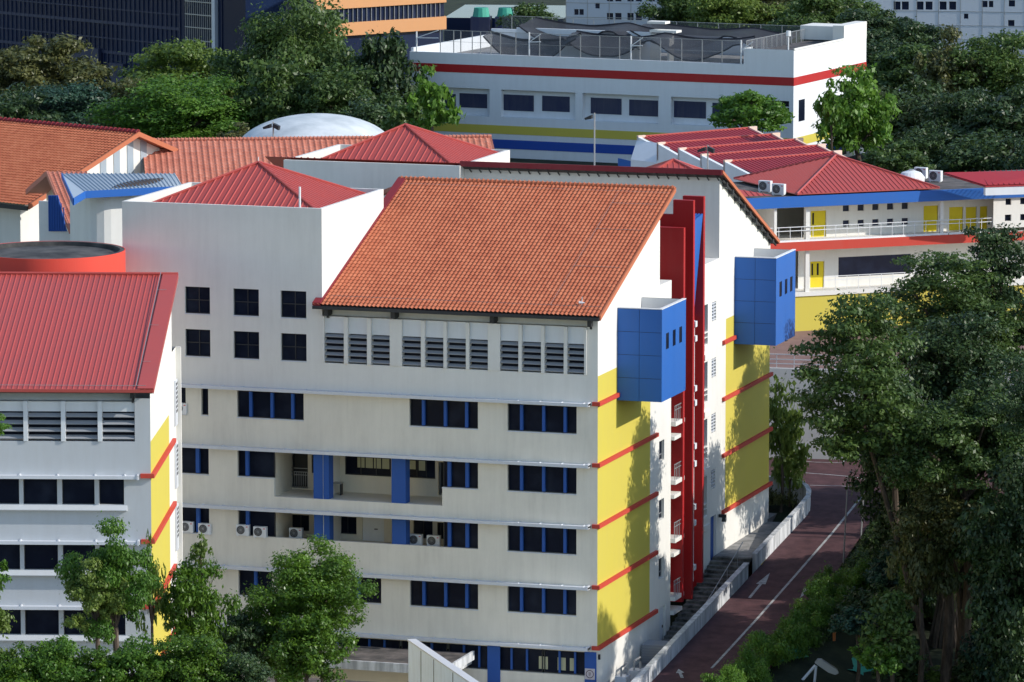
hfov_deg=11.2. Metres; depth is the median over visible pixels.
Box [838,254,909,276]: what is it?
window
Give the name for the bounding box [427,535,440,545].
air conditioner
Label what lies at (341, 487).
bench
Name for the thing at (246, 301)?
window
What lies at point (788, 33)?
roof vent
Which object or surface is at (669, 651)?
parapet wall
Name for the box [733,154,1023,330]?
classroom building
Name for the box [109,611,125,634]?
window
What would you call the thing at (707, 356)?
window
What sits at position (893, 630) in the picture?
sapling
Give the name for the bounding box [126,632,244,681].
tree
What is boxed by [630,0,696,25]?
tree
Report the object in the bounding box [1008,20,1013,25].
window
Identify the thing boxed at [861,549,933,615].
tree
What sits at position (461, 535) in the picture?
window
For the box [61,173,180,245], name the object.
annexe
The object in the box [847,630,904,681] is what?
tree
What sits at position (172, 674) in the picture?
tree
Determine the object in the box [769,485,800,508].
shrub
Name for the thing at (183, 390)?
window
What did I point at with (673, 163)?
pavilion
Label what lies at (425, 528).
window
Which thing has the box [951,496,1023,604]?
tree
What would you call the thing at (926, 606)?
tree
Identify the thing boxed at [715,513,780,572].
landing paving
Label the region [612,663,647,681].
side passage
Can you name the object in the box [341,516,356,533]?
window
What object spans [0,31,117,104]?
tree
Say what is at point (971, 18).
apartment building
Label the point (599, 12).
apartment building
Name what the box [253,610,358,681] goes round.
tree
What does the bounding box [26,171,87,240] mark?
gabled wing
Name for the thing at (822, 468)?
turning area
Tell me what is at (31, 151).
assembly hall
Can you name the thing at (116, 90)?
tree
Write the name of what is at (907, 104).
tree
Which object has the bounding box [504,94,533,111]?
window
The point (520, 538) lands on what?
window
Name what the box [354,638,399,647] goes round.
window
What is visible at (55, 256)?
drum tower
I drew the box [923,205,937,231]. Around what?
door
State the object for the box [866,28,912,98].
tree
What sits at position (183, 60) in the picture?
tree
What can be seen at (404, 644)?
window
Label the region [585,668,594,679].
sign
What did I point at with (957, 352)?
tree
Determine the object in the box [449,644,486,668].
window
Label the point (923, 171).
air conditioner
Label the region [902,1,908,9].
window
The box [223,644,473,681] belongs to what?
covered walkway
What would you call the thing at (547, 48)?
shade net
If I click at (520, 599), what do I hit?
window
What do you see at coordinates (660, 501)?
window
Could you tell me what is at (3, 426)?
tree
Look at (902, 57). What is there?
tree
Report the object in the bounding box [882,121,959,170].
tree
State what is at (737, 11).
tree
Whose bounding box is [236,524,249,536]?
air conditioner
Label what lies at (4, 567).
tree
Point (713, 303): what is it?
louvre window
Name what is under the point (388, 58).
tree
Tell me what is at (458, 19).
glass link block
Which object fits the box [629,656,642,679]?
pump unit
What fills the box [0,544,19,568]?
window
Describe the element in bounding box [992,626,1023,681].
tree
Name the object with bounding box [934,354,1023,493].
tree
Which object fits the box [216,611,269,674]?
tree
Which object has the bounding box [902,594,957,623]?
tree
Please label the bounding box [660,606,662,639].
side door
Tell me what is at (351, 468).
window
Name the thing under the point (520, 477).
window
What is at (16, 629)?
window
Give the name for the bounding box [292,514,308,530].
window
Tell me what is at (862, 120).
tree
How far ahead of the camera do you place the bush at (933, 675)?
308.72 m
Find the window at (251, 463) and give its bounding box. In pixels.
[238,450,274,477]
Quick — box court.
[770,326,1023,372]
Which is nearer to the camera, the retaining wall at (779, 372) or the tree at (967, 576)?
the tree at (967, 576)
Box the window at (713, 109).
[712,103,736,113]
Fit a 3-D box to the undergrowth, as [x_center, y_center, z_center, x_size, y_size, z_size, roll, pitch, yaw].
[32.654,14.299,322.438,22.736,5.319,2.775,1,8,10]
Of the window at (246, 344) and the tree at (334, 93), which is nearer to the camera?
the window at (246, 344)
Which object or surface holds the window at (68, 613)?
in the school building at (90, 389)
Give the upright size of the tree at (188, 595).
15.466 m
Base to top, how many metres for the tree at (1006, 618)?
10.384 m
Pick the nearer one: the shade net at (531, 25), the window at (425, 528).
the window at (425, 528)
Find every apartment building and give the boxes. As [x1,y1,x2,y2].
[566,0,664,24]
[855,0,1023,106]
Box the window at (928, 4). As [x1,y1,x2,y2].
[926,1,932,9]
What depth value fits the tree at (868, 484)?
318.25 m
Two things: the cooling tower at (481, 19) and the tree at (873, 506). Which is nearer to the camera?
the tree at (873, 506)
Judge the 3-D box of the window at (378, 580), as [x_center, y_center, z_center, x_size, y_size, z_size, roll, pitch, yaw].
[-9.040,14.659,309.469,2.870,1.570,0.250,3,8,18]
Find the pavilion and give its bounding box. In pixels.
[648,158,701,168]
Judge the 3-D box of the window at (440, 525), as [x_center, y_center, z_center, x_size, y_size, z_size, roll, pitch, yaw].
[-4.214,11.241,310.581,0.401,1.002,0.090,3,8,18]
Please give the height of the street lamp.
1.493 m
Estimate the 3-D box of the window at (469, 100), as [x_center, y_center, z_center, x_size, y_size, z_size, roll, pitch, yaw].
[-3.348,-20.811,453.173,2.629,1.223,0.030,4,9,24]
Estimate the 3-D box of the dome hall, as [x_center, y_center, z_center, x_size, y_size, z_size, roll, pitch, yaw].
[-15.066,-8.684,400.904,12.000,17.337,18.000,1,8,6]
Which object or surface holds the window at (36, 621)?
in the school building at (90, 389)
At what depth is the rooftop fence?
449.39 m
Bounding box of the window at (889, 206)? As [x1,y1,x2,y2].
[887,203,892,209]
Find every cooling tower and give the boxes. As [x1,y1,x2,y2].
[470,7,491,36]
[495,7,515,28]
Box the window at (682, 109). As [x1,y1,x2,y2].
[674,101,705,118]
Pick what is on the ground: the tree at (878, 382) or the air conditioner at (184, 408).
the tree at (878, 382)
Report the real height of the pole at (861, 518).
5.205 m
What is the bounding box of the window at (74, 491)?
[62,479,94,503]
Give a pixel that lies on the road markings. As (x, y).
(760, 583)
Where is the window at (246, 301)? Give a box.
[234,288,258,315]
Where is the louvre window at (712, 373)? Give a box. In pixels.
[711,358,715,376]
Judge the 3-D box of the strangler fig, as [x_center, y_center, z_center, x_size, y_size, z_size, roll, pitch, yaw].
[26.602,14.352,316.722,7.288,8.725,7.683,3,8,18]
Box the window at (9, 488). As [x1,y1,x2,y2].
[0,479,18,503]
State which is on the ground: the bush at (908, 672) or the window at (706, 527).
the bush at (908, 672)
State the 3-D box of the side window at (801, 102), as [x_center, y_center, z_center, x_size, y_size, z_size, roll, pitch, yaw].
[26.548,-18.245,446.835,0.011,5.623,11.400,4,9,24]
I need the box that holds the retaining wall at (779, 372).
[769,354,1017,459]
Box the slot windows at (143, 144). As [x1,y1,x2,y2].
[100,139,146,173]
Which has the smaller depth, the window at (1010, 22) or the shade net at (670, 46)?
the shade net at (670, 46)
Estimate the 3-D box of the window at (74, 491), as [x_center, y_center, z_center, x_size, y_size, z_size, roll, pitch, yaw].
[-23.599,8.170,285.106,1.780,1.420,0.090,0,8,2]
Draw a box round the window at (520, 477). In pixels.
[508,464,576,493]
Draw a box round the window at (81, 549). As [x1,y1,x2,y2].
[63,545,94,568]
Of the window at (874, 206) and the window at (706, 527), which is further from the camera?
the window at (874, 206)
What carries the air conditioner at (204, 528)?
attached to the school building at (496, 385)
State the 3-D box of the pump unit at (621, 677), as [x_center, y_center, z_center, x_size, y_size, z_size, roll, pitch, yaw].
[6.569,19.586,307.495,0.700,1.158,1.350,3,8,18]
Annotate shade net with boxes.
[483,30,581,56]
[518,17,656,49]
[563,30,755,61]
[630,24,795,48]
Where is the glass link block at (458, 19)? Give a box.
[444,5,565,41]
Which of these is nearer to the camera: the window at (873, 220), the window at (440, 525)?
the window at (440, 525)
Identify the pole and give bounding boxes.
[843,478,847,562]
[860,469,864,536]
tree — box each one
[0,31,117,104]
[0,82,67,122]
[0,413,13,435]
[0,559,11,591]
[0,596,18,659]
[0,641,43,681]
[2,79,109,125]
[13,634,94,681]
[52,510,168,653]
[61,557,129,649]
[65,642,127,681]
[71,76,157,137]
[76,70,257,137]
[93,632,181,681]
[101,36,249,125]
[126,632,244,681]
[127,658,182,681]
[158,556,241,655]
[201,0,361,122]
[202,645,275,681]
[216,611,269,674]
[217,121,249,137]
[232,58,312,130]
[235,575,309,681]
[244,533,379,681]
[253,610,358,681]
[293,60,404,114]
[339,95,396,131]
[346,27,429,105]
[380,91,426,130]
[406,64,465,131]
[495,1,559,28]
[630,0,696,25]
[683,0,793,28]
[707,89,794,132]
[717,0,832,30]
[761,0,892,44]
[769,374,805,512]
[769,415,811,506]
[773,288,933,670]
[810,62,901,161]
[812,78,849,150]
[824,606,883,681]
[830,582,895,639]
[832,7,950,50]
[832,384,939,541]
[842,357,994,553]
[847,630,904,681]
[859,74,956,149]
[859,139,936,173]
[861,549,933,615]
[863,249,1023,382]
[863,384,1023,675]
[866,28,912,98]
[866,41,966,98]
[869,519,890,543]
[870,475,999,681]
[872,585,935,620]
[878,475,945,551]
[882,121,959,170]
[883,512,966,681]
[893,85,1004,150]
[898,307,1023,398]
[901,486,1002,677]
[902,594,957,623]
[906,22,989,118]
[923,481,984,619]
[934,83,1023,159]
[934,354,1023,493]
[935,127,1023,172]
[941,28,1023,101]
[948,222,1023,502]
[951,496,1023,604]
[953,446,1023,613]
[956,620,1006,681]
[961,542,1023,681]
[970,620,985,645]
[972,367,1023,435]
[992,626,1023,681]
[994,136,1023,170]
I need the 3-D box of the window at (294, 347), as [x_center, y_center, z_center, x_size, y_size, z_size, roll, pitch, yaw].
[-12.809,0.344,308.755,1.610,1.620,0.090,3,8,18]
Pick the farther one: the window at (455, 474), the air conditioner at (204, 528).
the air conditioner at (204, 528)
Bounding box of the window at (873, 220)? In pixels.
[872,219,877,225]
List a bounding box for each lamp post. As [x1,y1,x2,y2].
[263,122,280,136]
[584,113,594,164]
[697,145,714,168]
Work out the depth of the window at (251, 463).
310.52 m
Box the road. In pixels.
[652,491,879,681]
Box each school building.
[0,272,182,672]
[122,157,704,681]
[265,123,795,572]
[410,20,866,162]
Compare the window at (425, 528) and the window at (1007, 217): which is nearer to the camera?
the window at (425, 528)
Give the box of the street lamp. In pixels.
[802,658,838,681]
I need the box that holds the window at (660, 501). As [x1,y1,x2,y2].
[659,499,661,518]
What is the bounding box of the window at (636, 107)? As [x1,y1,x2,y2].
[629,99,657,116]
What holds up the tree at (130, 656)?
on the forecourt
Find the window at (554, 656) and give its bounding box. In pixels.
[544,650,584,674]
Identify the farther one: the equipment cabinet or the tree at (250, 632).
the equipment cabinet
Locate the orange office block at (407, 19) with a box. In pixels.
[285,0,445,93]
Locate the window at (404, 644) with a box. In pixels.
[401,641,446,650]
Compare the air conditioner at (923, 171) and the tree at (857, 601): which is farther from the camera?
the air conditioner at (923, 171)
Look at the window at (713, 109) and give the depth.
443.82 m
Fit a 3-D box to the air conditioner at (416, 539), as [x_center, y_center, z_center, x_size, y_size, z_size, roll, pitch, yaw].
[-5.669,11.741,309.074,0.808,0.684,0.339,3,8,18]
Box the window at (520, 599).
[508,586,575,614]
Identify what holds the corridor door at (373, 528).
in the school building at (496, 385)
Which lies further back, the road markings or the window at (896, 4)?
the window at (896, 4)
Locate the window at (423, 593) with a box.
[411,580,477,608]
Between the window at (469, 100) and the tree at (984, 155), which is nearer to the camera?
the tree at (984, 155)
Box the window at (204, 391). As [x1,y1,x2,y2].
[202,389,207,414]
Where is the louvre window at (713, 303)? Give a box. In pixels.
[712,302,715,320]
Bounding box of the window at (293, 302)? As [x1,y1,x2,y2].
[281,290,305,317]
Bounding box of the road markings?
[676,461,861,677]
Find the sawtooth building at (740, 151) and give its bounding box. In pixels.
[618,126,845,181]
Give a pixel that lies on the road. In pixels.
(719, 633)
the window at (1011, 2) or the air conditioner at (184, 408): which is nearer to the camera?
the air conditioner at (184, 408)
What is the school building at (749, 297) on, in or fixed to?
on the ground
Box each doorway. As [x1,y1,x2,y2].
[293,453,307,486]
[441,462,443,492]
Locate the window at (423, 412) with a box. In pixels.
[410,399,477,428]
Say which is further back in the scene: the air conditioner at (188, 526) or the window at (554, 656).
the air conditioner at (188, 526)
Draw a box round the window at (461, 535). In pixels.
[444,522,477,548]
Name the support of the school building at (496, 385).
on the ground
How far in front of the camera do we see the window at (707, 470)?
325.90 m
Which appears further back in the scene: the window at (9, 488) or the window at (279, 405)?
the window at (279, 405)
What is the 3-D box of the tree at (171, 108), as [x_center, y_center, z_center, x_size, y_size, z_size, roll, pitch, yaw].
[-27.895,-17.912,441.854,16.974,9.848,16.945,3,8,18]
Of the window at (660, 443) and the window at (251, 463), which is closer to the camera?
the window at (251, 463)
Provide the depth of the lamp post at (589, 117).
400.10 m
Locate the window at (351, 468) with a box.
[345,456,390,476]
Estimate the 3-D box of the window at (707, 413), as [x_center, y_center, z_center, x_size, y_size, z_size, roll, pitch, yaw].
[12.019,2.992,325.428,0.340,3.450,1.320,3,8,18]
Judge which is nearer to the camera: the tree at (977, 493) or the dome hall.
the tree at (977, 493)
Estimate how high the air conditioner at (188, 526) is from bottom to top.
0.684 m
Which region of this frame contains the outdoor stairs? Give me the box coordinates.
[663,542,751,640]
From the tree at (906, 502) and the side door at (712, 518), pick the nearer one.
the tree at (906, 502)
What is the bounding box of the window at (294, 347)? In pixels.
[282,333,306,360]
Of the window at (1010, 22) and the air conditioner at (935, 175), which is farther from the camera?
the window at (1010, 22)
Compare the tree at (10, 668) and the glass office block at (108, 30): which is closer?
the tree at (10, 668)
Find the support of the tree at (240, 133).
on the ground
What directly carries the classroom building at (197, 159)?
on the ground
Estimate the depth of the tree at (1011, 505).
300.71 m
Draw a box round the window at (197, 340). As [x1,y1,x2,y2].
[186,329,209,356]
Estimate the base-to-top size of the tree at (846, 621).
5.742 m
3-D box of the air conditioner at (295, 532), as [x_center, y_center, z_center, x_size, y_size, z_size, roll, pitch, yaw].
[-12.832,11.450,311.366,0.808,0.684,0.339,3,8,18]
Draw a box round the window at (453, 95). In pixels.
[442,94,455,108]
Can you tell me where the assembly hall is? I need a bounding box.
[0,117,177,243]
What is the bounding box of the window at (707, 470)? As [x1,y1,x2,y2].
[704,446,709,474]
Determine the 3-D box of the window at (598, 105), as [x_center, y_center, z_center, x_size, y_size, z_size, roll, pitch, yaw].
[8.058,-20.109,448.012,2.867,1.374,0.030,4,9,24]
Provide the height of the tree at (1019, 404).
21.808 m
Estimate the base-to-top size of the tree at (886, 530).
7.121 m
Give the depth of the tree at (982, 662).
305.70 m
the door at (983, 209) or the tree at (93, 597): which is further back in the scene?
the door at (983, 209)
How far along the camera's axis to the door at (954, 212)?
383.25 m
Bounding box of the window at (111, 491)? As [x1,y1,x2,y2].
[99,479,123,503]
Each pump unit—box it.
[615,663,630,681]
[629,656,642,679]
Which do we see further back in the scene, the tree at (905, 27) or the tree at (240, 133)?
the tree at (905, 27)
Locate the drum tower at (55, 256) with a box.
[0,241,125,271]
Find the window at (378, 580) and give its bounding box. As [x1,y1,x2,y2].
[346,577,380,602]
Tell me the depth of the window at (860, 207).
380.36 m
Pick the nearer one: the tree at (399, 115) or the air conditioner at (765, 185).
the air conditioner at (765, 185)
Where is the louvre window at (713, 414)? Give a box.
[711,413,714,432]
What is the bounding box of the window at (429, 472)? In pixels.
[410,459,434,478]
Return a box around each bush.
[862,640,930,681]
[924,665,954,681]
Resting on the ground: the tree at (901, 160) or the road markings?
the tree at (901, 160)
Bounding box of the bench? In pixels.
[333,481,343,494]
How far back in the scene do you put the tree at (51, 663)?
257.31 m
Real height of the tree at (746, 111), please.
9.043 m
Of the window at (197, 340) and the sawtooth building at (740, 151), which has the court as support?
the sawtooth building at (740, 151)
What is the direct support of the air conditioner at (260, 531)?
attached to the school building at (496, 385)
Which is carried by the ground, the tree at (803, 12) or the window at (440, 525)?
the tree at (803, 12)
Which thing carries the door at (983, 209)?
in the classroom building at (844, 224)
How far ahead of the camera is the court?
366.81 m
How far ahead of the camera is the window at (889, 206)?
381.29 m
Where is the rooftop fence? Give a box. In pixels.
[416,16,803,63]
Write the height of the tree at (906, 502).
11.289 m
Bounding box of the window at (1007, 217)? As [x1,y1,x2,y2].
[1005,215,1009,220]
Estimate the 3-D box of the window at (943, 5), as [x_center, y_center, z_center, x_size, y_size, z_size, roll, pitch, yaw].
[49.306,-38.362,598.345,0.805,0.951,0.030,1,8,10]
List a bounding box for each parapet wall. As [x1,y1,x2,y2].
[407,639,478,681]
[631,562,748,681]
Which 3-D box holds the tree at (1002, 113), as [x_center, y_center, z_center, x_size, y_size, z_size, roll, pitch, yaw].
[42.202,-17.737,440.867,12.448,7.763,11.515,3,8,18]
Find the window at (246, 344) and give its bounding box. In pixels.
[234,331,258,358]
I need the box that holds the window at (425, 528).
[414,520,432,537]
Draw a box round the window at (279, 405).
[238,390,303,419]
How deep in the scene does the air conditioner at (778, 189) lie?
377.31 m
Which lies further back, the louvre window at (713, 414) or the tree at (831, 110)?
the tree at (831, 110)
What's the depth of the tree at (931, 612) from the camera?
319.79 m
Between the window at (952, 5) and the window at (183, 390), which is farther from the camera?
the window at (952, 5)
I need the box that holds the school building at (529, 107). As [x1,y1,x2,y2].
[410,20,866,162]
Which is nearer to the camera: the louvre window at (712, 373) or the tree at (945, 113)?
the louvre window at (712, 373)
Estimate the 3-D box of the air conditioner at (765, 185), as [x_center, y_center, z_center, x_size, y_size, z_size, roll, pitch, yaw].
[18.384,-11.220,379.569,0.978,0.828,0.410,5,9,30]
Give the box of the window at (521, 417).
[508,404,576,433]
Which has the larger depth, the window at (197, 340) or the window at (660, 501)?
the window at (660, 501)
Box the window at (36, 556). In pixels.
[24,545,57,568]
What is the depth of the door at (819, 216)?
379.25 m
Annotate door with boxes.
[363,517,383,541]
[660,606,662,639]
[710,516,713,560]
[810,261,823,287]
[811,210,825,236]
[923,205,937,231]
[949,207,962,229]
[966,207,975,229]
[980,206,986,228]
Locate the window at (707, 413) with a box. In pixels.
[704,363,710,417]
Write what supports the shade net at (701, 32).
attached to the school building at (529, 107)
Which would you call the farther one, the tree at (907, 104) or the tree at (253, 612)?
the tree at (907, 104)
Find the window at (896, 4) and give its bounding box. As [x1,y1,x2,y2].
[894,1,900,9]
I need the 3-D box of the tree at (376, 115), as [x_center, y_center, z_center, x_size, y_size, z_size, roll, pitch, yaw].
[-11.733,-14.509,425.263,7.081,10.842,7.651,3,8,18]
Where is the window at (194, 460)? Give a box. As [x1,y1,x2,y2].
[182,447,208,473]
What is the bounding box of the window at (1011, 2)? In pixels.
[1009,0,1014,5]
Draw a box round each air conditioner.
[182,403,186,414]
[183,521,194,532]
[198,523,210,534]
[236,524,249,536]
[253,526,267,538]
[289,527,302,537]
[410,533,422,544]
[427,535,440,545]
[758,180,772,191]
[772,183,785,195]
[914,167,927,178]
[929,170,942,181]
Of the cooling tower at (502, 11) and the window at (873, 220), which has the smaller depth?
the window at (873, 220)
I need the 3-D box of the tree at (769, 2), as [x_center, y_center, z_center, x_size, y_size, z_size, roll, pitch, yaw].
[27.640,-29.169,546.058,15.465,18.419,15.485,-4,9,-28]
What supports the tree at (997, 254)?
on the ground
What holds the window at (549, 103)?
in the school building at (529, 107)
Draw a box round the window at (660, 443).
[659,441,661,460]
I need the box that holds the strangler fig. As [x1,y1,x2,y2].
[893,525,982,648]
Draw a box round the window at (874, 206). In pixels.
[872,204,877,209]
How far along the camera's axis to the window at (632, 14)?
588.54 m
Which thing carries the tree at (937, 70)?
on the ground
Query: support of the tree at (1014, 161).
on the ground
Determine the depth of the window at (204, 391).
311.05 m
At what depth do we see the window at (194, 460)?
311.66 m
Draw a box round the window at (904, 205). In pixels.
[902,203,906,208]
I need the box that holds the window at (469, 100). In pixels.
[460,93,486,107]
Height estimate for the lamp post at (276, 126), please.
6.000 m
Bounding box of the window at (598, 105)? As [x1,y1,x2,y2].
[591,97,621,114]
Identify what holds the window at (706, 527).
in the school building at (749, 297)
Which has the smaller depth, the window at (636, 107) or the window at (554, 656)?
the window at (554, 656)
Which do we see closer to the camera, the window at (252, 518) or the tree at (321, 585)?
the tree at (321, 585)
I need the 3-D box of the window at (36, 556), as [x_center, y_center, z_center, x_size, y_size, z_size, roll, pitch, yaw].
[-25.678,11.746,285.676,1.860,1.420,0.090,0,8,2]
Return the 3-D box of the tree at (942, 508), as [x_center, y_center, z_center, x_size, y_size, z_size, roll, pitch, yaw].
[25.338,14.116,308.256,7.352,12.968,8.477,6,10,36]
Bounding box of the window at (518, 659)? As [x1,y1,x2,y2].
[500,647,542,671]
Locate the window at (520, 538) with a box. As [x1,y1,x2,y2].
[508,525,575,553]
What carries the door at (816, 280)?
in the classroom building at (844, 224)
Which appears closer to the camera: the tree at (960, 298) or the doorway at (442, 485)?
the doorway at (442, 485)
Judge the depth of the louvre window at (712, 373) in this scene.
326.85 m
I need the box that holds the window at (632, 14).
[628,13,633,19]
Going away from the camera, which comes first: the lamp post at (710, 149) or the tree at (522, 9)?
the lamp post at (710, 149)
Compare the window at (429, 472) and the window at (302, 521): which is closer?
the window at (429, 472)
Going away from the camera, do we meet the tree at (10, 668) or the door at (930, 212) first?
the tree at (10, 668)
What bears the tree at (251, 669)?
on the forecourt
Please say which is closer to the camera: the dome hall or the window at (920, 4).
the dome hall
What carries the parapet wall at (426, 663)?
on the ground
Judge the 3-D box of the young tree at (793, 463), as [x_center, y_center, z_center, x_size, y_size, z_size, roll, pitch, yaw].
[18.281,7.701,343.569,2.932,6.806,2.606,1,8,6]
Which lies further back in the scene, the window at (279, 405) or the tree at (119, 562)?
the window at (279, 405)
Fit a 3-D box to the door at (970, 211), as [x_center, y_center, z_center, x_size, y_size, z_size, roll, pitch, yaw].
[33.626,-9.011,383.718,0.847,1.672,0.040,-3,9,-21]
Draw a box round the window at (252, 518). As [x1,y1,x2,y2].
[239,510,275,536]
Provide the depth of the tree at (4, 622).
260.60 m
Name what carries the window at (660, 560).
in the school building at (496, 385)
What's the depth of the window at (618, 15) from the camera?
588.83 m
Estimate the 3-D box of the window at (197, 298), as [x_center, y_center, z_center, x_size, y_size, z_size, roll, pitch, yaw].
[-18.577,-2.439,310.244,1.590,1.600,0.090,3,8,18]
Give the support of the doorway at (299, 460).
in the school building at (496, 385)
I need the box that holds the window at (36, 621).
[25,610,58,633]
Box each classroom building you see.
[144,134,493,183]
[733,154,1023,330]
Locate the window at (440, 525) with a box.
[438,522,443,538]
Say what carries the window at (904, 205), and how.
in the classroom building at (844, 224)
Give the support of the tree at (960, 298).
on the ground
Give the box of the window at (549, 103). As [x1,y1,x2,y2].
[542,96,569,111]
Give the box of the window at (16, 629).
[0,610,20,633]
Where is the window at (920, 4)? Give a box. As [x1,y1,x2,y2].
[917,1,923,9]
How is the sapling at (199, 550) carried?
on the ground
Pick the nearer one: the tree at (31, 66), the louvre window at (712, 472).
the louvre window at (712, 472)
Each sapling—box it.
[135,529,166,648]
[188,532,213,587]
[856,589,923,681]
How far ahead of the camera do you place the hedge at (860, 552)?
327.94 m
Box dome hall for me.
[243,113,383,136]
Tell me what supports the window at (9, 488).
in the school building at (90, 389)
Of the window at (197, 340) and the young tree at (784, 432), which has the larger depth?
the young tree at (784, 432)
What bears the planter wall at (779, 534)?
on the ground
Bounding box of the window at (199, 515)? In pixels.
[182,507,208,531]
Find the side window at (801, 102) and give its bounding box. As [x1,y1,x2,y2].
[799,99,846,154]
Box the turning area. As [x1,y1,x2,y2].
[769,458,1003,493]
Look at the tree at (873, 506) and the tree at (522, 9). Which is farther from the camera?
the tree at (522, 9)
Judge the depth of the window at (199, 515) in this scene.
312.11 m
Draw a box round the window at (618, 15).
[616,13,620,19]
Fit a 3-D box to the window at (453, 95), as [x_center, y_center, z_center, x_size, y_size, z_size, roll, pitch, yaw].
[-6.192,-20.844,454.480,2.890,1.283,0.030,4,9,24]
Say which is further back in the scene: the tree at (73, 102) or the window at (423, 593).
the tree at (73, 102)
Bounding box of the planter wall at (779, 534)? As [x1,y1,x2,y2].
[752,476,810,573]
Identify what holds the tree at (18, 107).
on the ground
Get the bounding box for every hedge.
[700,554,872,681]
[802,515,881,647]
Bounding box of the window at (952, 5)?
[949,1,955,9]
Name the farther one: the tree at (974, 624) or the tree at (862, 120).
the tree at (862, 120)
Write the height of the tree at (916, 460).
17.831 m
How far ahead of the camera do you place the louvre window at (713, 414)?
327.33 m
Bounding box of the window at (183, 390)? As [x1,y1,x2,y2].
[181,388,185,402]
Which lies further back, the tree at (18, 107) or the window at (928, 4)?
the window at (928, 4)
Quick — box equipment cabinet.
[641,640,668,662]
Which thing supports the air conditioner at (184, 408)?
attached to the school building at (496, 385)
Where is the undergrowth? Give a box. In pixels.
[858,531,888,561]
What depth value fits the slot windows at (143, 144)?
367.58 m
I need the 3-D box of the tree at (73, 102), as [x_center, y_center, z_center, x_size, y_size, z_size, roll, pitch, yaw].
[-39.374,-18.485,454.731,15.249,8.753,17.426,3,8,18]
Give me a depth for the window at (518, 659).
307.05 m
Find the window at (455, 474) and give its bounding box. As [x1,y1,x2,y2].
[443,461,477,487]
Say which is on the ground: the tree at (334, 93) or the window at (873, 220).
the tree at (334, 93)
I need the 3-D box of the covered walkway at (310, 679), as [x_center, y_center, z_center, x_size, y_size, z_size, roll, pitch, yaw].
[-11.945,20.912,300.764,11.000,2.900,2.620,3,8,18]
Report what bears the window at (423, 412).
in the school building at (496, 385)
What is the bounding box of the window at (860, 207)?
[858,205,862,210]
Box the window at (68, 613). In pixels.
[64,610,91,633]
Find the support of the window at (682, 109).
in the school building at (529, 107)
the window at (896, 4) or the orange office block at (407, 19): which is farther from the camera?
the window at (896, 4)
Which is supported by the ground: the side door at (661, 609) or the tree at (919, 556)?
the tree at (919, 556)
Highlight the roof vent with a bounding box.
[786,31,790,49]
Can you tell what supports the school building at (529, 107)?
on the ground
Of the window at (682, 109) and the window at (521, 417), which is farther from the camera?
the window at (682, 109)
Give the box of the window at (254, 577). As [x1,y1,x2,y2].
[239,570,271,594]
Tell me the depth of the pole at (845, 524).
327.83 m
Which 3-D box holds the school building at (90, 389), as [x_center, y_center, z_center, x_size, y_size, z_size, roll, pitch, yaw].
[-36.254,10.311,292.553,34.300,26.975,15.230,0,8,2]
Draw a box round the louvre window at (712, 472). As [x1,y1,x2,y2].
[711,469,714,488]
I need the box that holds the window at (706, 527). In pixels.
[704,503,709,531]
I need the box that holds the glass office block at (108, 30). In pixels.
[0,0,284,98]
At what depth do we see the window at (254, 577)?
311.58 m
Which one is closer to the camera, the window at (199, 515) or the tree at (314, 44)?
the window at (199, 515)
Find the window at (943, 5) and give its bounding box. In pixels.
[940,1,946,9]
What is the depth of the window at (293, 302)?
308.40 m
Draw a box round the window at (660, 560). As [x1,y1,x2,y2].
[659,558,661,577]
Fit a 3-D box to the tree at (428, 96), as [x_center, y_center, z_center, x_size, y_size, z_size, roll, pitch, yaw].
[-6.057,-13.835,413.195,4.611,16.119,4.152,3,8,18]
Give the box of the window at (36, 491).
[24,479,56,503]
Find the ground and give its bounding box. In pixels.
[0,0,1012,681]
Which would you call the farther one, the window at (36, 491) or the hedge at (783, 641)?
the hedge at (783, 641)
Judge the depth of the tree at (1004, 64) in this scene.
478.25 m
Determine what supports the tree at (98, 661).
on the forecourt
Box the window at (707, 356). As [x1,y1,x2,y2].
[704,331,710,360]
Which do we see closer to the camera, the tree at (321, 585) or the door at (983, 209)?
the tree at (321, 585)
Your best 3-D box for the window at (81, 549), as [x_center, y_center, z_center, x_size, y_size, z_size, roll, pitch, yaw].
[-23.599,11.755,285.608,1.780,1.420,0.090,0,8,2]
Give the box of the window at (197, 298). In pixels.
[186,286,209,313]
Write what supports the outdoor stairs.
on the ground
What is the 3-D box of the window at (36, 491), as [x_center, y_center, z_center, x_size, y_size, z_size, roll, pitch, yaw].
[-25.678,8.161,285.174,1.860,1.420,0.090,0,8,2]
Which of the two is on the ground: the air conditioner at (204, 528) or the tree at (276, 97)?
the tree at (276, 97)
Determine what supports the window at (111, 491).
in the school building at (90, 389)
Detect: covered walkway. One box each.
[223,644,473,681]
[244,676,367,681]

